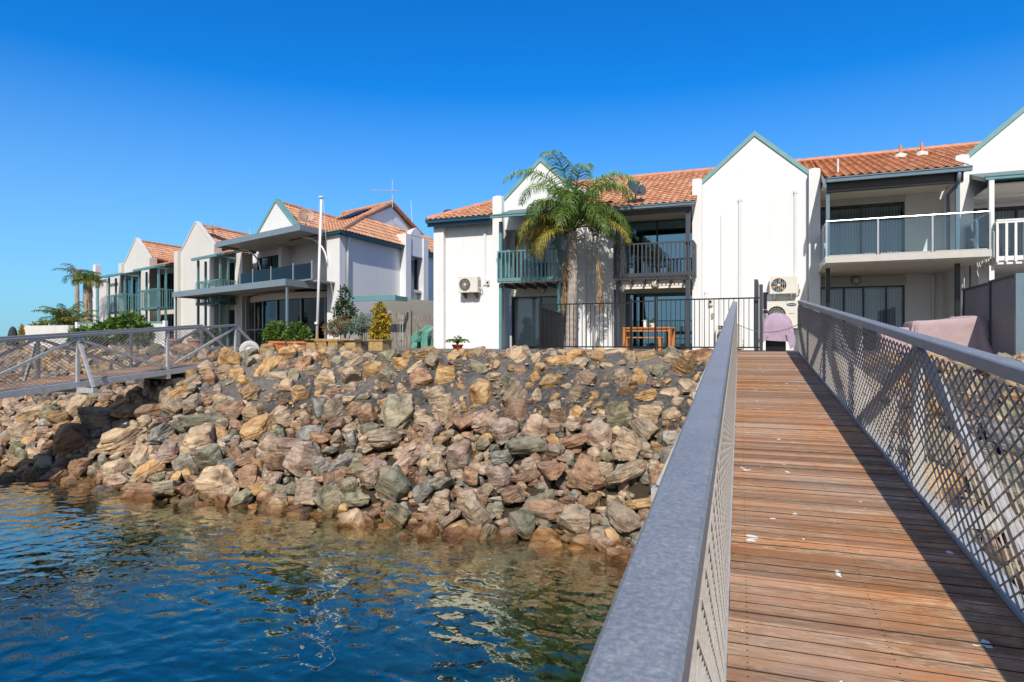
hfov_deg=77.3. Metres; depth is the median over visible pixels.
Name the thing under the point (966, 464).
rock
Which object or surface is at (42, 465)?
rock
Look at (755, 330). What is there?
chain
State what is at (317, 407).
rock
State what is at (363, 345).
sandstone wall
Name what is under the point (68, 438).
rock
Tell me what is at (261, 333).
garden shrub
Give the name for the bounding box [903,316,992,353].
covered table
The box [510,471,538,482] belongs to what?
rock
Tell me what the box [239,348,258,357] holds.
rock
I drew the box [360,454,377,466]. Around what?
rock
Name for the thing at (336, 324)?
reddish shrub
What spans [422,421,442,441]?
rock
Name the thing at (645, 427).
rock
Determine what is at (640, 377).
rock
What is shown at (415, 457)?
rock
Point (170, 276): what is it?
sliding door
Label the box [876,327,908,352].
covered chair
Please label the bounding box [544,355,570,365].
rock
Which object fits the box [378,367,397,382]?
rock
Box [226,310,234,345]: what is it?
sliding door
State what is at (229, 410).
rock
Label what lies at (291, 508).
rock
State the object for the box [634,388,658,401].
rock
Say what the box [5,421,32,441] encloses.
rock
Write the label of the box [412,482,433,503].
rock
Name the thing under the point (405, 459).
rock
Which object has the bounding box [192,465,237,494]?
rock
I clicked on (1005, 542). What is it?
rock
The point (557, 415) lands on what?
rock
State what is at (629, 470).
rock
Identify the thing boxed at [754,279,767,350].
pool gate
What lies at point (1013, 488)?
rock
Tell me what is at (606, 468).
rock
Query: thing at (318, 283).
flagpole
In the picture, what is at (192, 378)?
rock
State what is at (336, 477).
rock
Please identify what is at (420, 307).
shade sail
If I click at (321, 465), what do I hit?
rock
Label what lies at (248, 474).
rock
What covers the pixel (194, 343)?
terracotta pot
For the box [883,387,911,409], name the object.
rock
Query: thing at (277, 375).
rock
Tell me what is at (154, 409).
rock
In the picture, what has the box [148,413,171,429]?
rock
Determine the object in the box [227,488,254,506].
rock
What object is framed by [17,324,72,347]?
garden wall
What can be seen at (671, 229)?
sliding door
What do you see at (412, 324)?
paling fence
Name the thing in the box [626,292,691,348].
sliding door
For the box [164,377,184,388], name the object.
rock
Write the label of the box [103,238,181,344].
townhouse
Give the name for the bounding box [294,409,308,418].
rock
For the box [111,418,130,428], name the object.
rock
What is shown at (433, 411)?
rock
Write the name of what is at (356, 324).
silver shrub
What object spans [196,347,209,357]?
rock
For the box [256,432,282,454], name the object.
rock
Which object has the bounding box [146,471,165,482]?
rock
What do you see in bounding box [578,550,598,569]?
rock
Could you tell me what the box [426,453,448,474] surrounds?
rock
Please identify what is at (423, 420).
rock
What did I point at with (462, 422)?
rock
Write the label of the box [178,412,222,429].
rock
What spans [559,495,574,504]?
rock
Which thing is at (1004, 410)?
rock
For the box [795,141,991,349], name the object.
townhouse
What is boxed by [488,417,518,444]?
rock
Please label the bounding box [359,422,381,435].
rock
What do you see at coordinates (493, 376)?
rock
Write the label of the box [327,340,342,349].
cube planter
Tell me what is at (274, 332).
potted shrub
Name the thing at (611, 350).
rock
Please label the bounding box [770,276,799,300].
air conditioner
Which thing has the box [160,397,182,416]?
rock
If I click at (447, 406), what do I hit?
rock
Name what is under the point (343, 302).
tall shrub
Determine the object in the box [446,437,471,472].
rock
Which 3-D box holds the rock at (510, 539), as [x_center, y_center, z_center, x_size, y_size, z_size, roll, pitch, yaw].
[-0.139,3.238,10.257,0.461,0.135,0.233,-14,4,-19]
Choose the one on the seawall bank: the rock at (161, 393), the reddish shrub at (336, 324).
the rock at (161, 393)
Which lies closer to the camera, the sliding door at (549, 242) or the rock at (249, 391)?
the rock at (249, 391)
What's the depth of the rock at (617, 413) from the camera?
12.25 m
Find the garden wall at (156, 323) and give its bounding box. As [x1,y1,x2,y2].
[75,321,167,348]
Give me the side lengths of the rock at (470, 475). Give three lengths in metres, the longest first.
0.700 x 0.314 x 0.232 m
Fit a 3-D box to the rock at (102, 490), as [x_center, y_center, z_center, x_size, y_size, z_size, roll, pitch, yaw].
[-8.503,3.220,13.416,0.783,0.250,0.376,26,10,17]
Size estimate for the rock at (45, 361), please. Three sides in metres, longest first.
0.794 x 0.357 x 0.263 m
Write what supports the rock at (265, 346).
on the seawall bank
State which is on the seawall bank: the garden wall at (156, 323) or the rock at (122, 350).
the rock at (122, 350)
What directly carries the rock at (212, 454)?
on the seawall bank
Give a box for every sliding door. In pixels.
[126,277,137,310]
[161,273,173,306]
[161,314,173,338]
[226,262,234,301]
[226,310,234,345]
[257,255,277,269]
[512,296,566,348]
[515,230,567,277]
[626,218,691,275]
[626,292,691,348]
[820,201,904,257]
[820,285,904,349]
[973,206,1023,256]
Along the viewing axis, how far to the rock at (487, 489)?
11.42 m
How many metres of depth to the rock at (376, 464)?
12.43 m
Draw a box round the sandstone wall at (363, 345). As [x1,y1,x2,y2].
[305,339,367,350]
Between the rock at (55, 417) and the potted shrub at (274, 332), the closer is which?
the rock at (55, 417)
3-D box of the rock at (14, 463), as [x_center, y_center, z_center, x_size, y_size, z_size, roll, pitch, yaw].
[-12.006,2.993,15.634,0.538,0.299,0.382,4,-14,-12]
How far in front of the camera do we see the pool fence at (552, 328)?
17.23 m
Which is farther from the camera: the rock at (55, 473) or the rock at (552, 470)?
the rock at (55, 473)
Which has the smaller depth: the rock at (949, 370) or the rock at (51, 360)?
the rock at (949, 370)
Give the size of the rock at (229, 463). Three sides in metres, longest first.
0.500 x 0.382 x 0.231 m
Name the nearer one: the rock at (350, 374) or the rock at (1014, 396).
the rock at (1014, 396)
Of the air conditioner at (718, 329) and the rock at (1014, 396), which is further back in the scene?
the air conditioner at (718, 329)
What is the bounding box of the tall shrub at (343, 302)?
[330,284,366,340]
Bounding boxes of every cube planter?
[315,340,327,348]
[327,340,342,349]
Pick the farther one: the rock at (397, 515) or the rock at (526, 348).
the rock at (526, 348)
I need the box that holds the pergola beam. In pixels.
[348,295,407,301]
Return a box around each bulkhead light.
[651,280,658,287]
[851,276,860,284]
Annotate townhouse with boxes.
[93,264,117,321]
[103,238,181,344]
[174,221,252,346]
[425,158,615,348]
[571,131,819,349]
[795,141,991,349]
[967,106,1023,286]
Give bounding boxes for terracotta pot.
[164,339,183,349]
[186,339,199,348]
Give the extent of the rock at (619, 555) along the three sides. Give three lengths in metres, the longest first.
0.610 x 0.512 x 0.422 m
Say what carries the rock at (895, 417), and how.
on the seawall bank
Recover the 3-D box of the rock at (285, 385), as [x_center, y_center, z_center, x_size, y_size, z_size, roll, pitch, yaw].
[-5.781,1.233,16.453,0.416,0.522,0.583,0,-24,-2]
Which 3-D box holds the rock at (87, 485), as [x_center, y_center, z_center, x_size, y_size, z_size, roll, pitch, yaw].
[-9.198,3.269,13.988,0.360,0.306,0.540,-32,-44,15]
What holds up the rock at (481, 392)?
on the seawall bank
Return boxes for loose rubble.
[0,343,1023,681]
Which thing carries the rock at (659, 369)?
on the seawall bank
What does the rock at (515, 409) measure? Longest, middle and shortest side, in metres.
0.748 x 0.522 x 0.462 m
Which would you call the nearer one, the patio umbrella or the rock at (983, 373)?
the rock at (983, 373)
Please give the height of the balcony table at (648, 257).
0.750 m
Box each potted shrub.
[262,319,287,350]
[280,320,313,346]
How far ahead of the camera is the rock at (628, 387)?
13.44 m
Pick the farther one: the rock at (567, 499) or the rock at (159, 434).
the rock at (159, 434)
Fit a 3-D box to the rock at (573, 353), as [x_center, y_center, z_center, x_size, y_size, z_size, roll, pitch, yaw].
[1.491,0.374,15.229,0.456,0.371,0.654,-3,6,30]
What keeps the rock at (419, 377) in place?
on the seawall bank
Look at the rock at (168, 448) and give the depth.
14.39 m
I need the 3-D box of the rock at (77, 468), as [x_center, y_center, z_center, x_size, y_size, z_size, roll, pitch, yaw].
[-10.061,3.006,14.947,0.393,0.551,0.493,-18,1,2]
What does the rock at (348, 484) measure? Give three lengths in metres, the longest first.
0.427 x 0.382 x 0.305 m
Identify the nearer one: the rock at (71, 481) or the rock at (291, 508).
the rock at (291, 508)
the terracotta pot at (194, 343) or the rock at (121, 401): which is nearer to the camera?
the rock at (121, 401)
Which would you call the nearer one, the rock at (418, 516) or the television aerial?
the rock at (418, 516)
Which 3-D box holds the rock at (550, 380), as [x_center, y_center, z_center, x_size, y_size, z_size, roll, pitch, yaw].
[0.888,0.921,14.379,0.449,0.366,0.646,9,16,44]
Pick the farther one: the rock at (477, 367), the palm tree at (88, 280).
the palm tree at (88, 280)
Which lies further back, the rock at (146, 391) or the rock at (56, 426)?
the rock at (146, 391)
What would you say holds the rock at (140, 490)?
on the seawall bank
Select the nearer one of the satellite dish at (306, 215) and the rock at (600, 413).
the rock at (600, 413)
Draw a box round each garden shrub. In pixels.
[187,328,222,346]
[260,327,282,342]
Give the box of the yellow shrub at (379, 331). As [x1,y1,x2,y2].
[367,301,392,350]
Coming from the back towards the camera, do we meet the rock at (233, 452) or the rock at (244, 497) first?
the rock at (233, 452)
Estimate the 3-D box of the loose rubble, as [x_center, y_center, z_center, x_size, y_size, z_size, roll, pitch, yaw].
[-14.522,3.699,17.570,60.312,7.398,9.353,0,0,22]
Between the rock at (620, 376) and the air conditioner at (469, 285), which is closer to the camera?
the rock at (620, 376)
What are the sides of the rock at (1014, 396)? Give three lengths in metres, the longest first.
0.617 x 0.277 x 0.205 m
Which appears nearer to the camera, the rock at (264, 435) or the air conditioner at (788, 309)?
the rock at (264, 435)
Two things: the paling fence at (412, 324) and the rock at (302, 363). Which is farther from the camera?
the paling fence at (412, 324)
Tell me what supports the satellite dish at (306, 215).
attached to the modern house
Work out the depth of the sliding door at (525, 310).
25.94 m
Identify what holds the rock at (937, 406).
on the seawall bank
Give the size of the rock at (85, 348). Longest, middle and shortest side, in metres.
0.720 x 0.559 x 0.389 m
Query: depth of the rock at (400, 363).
16.32 m
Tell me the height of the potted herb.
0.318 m
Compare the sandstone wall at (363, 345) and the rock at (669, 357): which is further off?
the sandstone wall at (363, 345)
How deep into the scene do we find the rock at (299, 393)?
15.94 m
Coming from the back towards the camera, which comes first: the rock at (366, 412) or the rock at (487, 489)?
the rock at (366, 412)
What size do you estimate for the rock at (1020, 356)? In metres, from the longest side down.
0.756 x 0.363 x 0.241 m
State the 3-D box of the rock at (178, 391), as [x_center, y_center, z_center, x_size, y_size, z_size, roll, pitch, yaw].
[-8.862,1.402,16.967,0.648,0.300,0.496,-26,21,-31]
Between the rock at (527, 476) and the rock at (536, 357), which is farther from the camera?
the rock at (536, 357)
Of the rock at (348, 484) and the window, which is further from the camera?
the window
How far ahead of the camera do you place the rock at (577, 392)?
13.55 m
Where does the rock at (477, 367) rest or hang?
on the seawall bank
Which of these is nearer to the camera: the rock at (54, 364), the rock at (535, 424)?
the rock at (535, 424)
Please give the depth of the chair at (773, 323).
16.96 m
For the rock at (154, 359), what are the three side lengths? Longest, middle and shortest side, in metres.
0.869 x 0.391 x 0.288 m
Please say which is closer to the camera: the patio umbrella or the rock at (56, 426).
the rock at (56, 426)
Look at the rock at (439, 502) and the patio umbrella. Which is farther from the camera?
the patio umbrella
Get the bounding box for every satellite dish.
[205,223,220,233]
[298,208,314,224]
[627,180,645,204]
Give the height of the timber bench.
0.425 m
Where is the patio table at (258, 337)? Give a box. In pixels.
[240,329,263,347]
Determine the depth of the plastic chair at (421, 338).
27.18 m
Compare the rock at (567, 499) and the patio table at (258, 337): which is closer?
the rock at (567, 499)
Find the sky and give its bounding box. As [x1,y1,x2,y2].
[0,0,1023,336]
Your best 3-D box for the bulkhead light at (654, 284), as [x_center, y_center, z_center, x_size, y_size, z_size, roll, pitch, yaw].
[5.008,-2.000,22.400,0.286,0.286,0.100,0,0,22]
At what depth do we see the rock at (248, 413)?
15.18 m
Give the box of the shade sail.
[380,299,433,315]
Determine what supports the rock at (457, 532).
on the seawall bank
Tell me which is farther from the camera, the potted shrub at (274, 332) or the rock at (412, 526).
the potted shrub at (274, 332)
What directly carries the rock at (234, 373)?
on the seawall bank
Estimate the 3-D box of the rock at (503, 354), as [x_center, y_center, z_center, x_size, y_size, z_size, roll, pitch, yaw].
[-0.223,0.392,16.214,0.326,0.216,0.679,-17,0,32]
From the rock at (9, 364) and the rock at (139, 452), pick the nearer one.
the rock at (139, 452)
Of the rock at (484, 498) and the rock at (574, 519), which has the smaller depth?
the rock at (574, 519)
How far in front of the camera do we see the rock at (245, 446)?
14.20 m
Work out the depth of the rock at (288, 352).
17.95 m
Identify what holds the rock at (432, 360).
on the seawall bank
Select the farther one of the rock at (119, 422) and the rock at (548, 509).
the rock at (119, 422)
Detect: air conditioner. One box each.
[459,276,482,298]
[716,325,743,348]
[766,301,797,327]
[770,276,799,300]
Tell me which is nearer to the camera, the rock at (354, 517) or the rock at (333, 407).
the rock at (354, 517)
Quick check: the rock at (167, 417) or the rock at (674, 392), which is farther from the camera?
the rock at (167, 417)
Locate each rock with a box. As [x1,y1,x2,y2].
[0,359,16,374]
[4,352,21,361]
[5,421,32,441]
[5,457,31,468]
[20,402,46,416]
[30,456,52,476]
[31,426,50,440]
[32,392,57,402]
[35,360,47,371]
[38,404,54,419]
[39,467,68,480]
[41,356,58,362]
[46,362,59,370]
[46,410,70,425]
[53,421,71,433]
[53,423,91,456]
[60,475,77,483]
[64,479,81,484]
[65,394,94,418]
[67,458,90,478]
[69,345,89,356]
[77,406,115,429]
[77,483,98,489]
[90,485,120,495]
[97,420,147,454]
[99,355,118,365]
[100,458,132,479]
[103,472,128,490]
[109,397,129,407]
[110,404,138,418]
[111,348,128,355]
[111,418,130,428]
[119,483,156,498]
[128,443,149,468]
[130,403,163,417]
[131,457,165,477]
[138,355,162,366]
[142,385,156,396]
[143,378,160,388]
[145,343,163,356]
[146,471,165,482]
[147,422,176,444]
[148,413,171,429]
[151,480,181,496]
[153,386,172,403]
[154,439,178,461]
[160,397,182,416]
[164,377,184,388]
[167,385,189,397]
[170,419,187,432]
[171,452,199,473]
[174,483,197,496]
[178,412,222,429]
[179,423,214,457]
[180,374,200,385]
[182,393,205,414]
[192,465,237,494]
[194,443,224,470]
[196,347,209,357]
[196,360,215,376]
[209,399,225,411]
[214,426,227,440]
[215,493,230,505]
[216,400,244,420]
[217,346,234,364]
[217,458,239,471]
[219,483,239,496]
[224,446,243,460]
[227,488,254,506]
[228,367,244,379]
[235,449,256,466]
[237,463,259,487]
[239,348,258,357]
[239,382,260,401]
[239,413,272,440]
[239,440,257,452]
[241,405,264,421]
[247,480,266,495]
[254,355,282,376]
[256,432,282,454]
[258,432,272,443]
[259,342,274,353]
[263,371,288,379]
[265,454,284,471]
[267,471,282,484]
[268,405,294,427]
[270,493,287,505]
[275,437,301,455]
[276,378,295,393]
[278,346,300,359]
[280,505,303,512]
[282,441,322,477]
[284,482,295,494]
[290,343,305,351]
[290,385,309,403]
[294,355,312,370]
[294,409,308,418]
[294,479,321,505]
[295,425,325,440]
[295,507,307,522]
[301,416,312,426]
[303,351,317,358]
[309,431,330,444]
[311,398,326,424]
[312,456,330,475]
[312,480,343,511]
[314,368,335,388]
[317,394,329,399]
[323,470,343,490]
[324,398,346,421]
[324,417,346,432]
[333,452,354,469]
[334,508,367,531]
[339,467,356,477]
[340,477,357,492]
[341,366,361,383]
[342,492,369,506]
[344,353,364,367]
[345,430,358,448]
[347,403,363,419]
[357,403,378,424]
[357,470,379,489]
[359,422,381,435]
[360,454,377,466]
[363,360,384,378]
[364,458,386,473]
[367,426,401,450]
[368,505,384,519]
[375,464,410,502]
[378,349,400,361]
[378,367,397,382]
[379,393,413,429]
[383,501,411,531]
[391,357,409,369]
[392,452,412,466]
[395,389,412,401]
[402,440,417,453]
[405,522,420,529]
[409,367,433,389]
[411,454,418,465]
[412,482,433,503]
[412,513,424,519]
[414,346,438,359]
[414,415,434,425]
[415,441,433,455]
[416,522,439,554]
[422,385,446,404]
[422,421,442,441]
[424,352,441,369]
[426,444,447,458]
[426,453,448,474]
[427,476,453,490]
[428,489,449,513]
[431,404,436,414]
[434,365,455,384]
[436,393,460,422]
[439,509,461,528]
[442,525,467,540]
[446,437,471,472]
[452,408,477,430]
[457,488,475,505]
[462,466,477,485]
[462,493,492,526]
[468,359,488,373]
[469,379,493,406]
[470,346,486,353]
[470,408,497,434]
[476,436,489,449]
[477,494,489,507]
[478,483,494,496]
[479,524,493,545]
[484,466,513,491]
[486,372,500,381]
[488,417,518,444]
[489,449,514,465]
[490,537,517,548]
[498,351,505,356]
[500,484,523,504]
[501,375,514,387]
[501,378,527,405]
[504,398,527,421]
[505,345,527,362]
[505,435,545,454]
[508,507,535,539]
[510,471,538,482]
[519,413,548,438]
[519,456,538,473]
[523,345,530,353]
[523,498,565,521]
[526,549,538,557]
[531,350,542,362]
[535,460,566,480]
[539,372,563,388]
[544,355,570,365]
[545,443,564,459]
[547,400,561,411]
[549,408,566,422]
[556,504,591,535]
[559,433,586,447]
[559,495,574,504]
[565,348,585,360]
[565,381,584,402]
[566,458,605,490]
[569,405,584,417]
[570,357,588,368]
[574,370,597,384]
[575,453,592,463]
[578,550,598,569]
[581,418,612,449]
[584,492,601,509]
[594,536,616,551]
[595,462,613,476]
[596,408,604,419]
[601,347,626,353]
[604,401,631,427]
[604,498,640,532]
[604,545,632,584]
[606,458,646,484]
[610,367,630,385]
[612,426,642,461]
[619,381,637,394]
[625,497,651,509]
[629,417,657,439]
[631,370,647,383]
[633,405,661,423]
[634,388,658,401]
[635,349,658,360]
[647,464,659,478]
[650,363,668,375]
[658,346,680,357]
[659,387,679,396]
[661,352,678,362]
[662,407,681,421]
[662,430,679,446]
[670,352,694,374]
[677,378,697,393]
[688,348,712,363]
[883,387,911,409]
[883,426,902,434]
[885,410,906,423]
[901,420,911,436]
[908,374,941,390]
[924,425,958,465]
[925,400,945,415]
[931,352,949,360]
[939,363,958,374]
[947,462,963,477]
[961,457,973,476]
[966,376,981,394]
[967,420,987,439]
[968,454,1023,515]
[976,368,998,377]
[976,440,994,460]
[980,418,1023,458]
[984,401,1021,415]
[993,415,1007,421]
[999,391,1023,401]
[1004,520,1023,565]
[1015,351,1023,361]
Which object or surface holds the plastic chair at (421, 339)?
on the plastic chair at (421, 334)
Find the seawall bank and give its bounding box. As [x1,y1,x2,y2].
[0,349,1023,681]
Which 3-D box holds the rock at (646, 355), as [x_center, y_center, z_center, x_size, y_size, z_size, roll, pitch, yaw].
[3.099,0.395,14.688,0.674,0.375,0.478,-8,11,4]
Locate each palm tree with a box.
[53,263,89,315]
[71,270,103,321]
[502,149,637,349]
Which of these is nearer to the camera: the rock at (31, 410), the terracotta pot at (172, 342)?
the rock at (31, 410)
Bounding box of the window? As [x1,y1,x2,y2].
[411,257,416,289]
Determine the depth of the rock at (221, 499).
12.49 m
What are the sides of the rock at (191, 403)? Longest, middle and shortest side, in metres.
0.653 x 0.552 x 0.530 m
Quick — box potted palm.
[445,335,469,349]
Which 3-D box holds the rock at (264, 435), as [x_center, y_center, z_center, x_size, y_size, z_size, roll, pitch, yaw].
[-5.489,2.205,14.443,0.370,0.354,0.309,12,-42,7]
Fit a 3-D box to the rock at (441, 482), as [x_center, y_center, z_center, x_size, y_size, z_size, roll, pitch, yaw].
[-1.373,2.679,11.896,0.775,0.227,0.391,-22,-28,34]
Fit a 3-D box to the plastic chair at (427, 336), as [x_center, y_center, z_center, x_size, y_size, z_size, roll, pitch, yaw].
[-3.683,-0.222,27.133,0.600,0.895,0.597,0,0,22]
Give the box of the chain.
[737,324,798,353]
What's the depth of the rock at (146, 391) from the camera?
17.52 m
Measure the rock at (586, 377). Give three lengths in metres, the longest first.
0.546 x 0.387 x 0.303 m
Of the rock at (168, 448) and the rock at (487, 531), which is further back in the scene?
the rock at (168, 448)
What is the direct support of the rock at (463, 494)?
on the seawall bank
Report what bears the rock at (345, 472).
on the seawall bank
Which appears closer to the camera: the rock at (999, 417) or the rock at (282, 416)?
the rock at (999, 417)
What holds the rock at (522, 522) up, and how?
on the seawall bank
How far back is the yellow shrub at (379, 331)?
20.29 m
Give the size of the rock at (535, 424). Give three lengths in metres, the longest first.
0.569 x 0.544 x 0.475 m
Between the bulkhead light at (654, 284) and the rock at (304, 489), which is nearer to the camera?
the rock at (304, 489)
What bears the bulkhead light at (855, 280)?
attached to the townhouse at (902, 239)
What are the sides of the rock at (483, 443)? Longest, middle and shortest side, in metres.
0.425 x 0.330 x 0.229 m
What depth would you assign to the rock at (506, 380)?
14.54 m
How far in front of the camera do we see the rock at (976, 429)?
10.32 m
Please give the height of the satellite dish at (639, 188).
0.973 m
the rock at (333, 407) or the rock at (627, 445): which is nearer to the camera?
the rock at (627, 445)
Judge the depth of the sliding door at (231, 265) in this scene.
36.99 m
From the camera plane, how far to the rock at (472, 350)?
16.39 m
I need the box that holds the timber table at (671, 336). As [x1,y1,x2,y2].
[623,327,674,349]
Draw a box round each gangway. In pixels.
[0,324,251,398]
[581,300,1023,681]
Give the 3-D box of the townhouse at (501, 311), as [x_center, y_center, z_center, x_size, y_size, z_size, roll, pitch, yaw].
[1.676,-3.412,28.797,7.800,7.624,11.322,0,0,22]
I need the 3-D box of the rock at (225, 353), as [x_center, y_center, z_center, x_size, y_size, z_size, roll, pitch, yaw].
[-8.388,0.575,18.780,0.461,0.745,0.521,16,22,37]
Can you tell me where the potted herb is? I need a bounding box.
[649,318,653,326]
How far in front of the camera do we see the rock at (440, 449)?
12.45 m
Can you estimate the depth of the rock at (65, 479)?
14.47 m
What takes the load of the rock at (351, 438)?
on the seawall bank
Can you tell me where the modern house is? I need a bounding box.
[172,198,433,346]
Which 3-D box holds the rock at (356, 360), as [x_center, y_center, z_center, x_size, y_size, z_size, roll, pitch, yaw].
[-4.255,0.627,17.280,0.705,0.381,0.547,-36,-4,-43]
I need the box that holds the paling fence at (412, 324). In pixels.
[360,311,433,347]
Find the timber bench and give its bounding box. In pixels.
[623,337,663,350]
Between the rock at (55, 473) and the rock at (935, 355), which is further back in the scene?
the rock at (55, 473)
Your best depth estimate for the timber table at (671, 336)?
19.97 m
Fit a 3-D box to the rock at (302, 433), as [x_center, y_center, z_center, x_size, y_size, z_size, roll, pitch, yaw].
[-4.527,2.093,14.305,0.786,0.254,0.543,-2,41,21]
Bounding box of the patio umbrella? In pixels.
[6,326,18,345]
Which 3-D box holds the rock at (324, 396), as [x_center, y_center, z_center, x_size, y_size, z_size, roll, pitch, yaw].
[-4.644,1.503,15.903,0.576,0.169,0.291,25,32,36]
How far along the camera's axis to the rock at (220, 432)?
14.87 m
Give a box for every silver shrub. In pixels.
[325,318,351,338]
[343,313,374,338]
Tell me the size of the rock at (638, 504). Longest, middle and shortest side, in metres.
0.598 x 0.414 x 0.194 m
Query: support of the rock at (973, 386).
on the seawall bank
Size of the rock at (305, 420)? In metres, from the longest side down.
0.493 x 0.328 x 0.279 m
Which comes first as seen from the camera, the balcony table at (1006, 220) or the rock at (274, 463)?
the rock at (274, 463)
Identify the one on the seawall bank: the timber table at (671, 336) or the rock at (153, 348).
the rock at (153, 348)
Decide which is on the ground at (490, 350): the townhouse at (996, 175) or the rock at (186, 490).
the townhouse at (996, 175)
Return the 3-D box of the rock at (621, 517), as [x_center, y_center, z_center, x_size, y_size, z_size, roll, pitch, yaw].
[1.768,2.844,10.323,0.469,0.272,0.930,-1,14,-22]
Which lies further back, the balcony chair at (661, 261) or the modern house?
the modern house
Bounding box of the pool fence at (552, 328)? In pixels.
[539,297,758,350]
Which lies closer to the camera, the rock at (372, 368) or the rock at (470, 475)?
the rock at (470, 475)
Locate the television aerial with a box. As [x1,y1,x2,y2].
[372,179,392,207]
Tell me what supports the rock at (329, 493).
on the seawall bank
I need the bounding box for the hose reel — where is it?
[239,341,259,352]
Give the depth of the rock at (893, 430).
10.78 m
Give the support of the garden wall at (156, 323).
on the ground at (490, 350)
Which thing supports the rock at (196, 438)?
on the seawall bank
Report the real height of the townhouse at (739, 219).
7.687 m
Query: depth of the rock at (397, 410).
13.94 m
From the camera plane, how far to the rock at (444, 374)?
15.19 m
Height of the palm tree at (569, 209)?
6.495 m
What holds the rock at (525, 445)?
on the seawall bank
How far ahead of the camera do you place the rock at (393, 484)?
11.63 m
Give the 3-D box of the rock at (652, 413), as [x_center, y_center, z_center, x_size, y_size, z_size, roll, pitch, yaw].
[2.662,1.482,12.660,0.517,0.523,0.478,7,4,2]
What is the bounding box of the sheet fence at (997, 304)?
[962,273,1023,354]
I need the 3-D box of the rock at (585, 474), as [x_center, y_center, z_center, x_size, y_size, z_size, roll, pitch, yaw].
[1.315,2.372,11.192,0.716,0.386,0.555,15,29,-4]
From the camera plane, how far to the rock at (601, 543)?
9.77 m
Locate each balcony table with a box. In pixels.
[635,256,653,272]
[994,218,1023,255]
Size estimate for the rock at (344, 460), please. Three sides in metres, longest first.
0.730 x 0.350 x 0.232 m
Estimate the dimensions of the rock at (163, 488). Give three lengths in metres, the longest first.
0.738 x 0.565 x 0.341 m
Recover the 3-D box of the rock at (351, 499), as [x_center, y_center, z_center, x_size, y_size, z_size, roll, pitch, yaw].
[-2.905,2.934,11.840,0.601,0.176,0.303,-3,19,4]
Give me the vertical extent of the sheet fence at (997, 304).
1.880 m
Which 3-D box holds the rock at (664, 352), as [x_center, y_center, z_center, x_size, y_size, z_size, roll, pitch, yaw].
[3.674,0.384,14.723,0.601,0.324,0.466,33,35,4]
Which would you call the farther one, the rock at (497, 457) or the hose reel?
the hose reel
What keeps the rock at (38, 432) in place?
on the seawall bank
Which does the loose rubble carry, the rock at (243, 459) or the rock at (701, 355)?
the rock at (243, 459)
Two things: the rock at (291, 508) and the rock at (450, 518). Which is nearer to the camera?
the rock at (450, 518)
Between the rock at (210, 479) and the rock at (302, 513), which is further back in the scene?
the rock at (210, 479)
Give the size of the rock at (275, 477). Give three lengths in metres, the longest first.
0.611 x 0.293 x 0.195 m
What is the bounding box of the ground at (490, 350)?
[0,342,904,353]
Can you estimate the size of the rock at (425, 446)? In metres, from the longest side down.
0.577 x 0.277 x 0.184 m
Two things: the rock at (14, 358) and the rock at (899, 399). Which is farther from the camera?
the rock at (14, 358)
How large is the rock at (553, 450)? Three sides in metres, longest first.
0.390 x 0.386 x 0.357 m
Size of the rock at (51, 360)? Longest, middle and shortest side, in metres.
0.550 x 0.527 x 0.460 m
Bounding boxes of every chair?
[411,330,426,347]
[412,329,428,347]
[413,328,430,347]
[415,327,432,346]
[416,325,433,345]
[624,255,636,273]
[656,252,668,271]
[758,313,795,350]
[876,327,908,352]
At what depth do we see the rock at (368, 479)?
12.11 m
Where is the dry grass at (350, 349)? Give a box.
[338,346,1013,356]
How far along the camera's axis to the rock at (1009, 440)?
9.86 m
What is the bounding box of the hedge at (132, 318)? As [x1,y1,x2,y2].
[66,309,155,347]
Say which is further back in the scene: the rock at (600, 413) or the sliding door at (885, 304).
the sliding door at (885, 304)
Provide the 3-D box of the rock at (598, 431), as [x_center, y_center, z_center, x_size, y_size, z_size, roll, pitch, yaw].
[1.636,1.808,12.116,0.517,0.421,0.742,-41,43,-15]
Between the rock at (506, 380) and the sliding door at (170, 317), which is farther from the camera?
the sliding door at (170, 317)
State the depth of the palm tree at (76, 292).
44.39 m
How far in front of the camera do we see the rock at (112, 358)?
20.25 m
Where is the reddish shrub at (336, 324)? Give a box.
[320,315,350,338]
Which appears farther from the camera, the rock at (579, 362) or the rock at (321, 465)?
the rock at (579, 362)
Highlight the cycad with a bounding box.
[30,301,98,326]
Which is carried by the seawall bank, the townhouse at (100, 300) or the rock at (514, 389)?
the rock at (514, 389)
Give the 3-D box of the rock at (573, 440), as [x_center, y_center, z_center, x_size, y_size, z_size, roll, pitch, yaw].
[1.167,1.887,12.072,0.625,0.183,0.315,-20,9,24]
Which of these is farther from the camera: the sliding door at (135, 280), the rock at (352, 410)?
the sliding door at (135, 280)
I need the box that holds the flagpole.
[315,196,337,338]
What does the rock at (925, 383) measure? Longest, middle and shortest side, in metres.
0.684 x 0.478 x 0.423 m
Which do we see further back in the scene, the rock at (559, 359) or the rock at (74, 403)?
the rock at (74, 403)
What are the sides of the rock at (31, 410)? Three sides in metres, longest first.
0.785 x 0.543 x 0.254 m

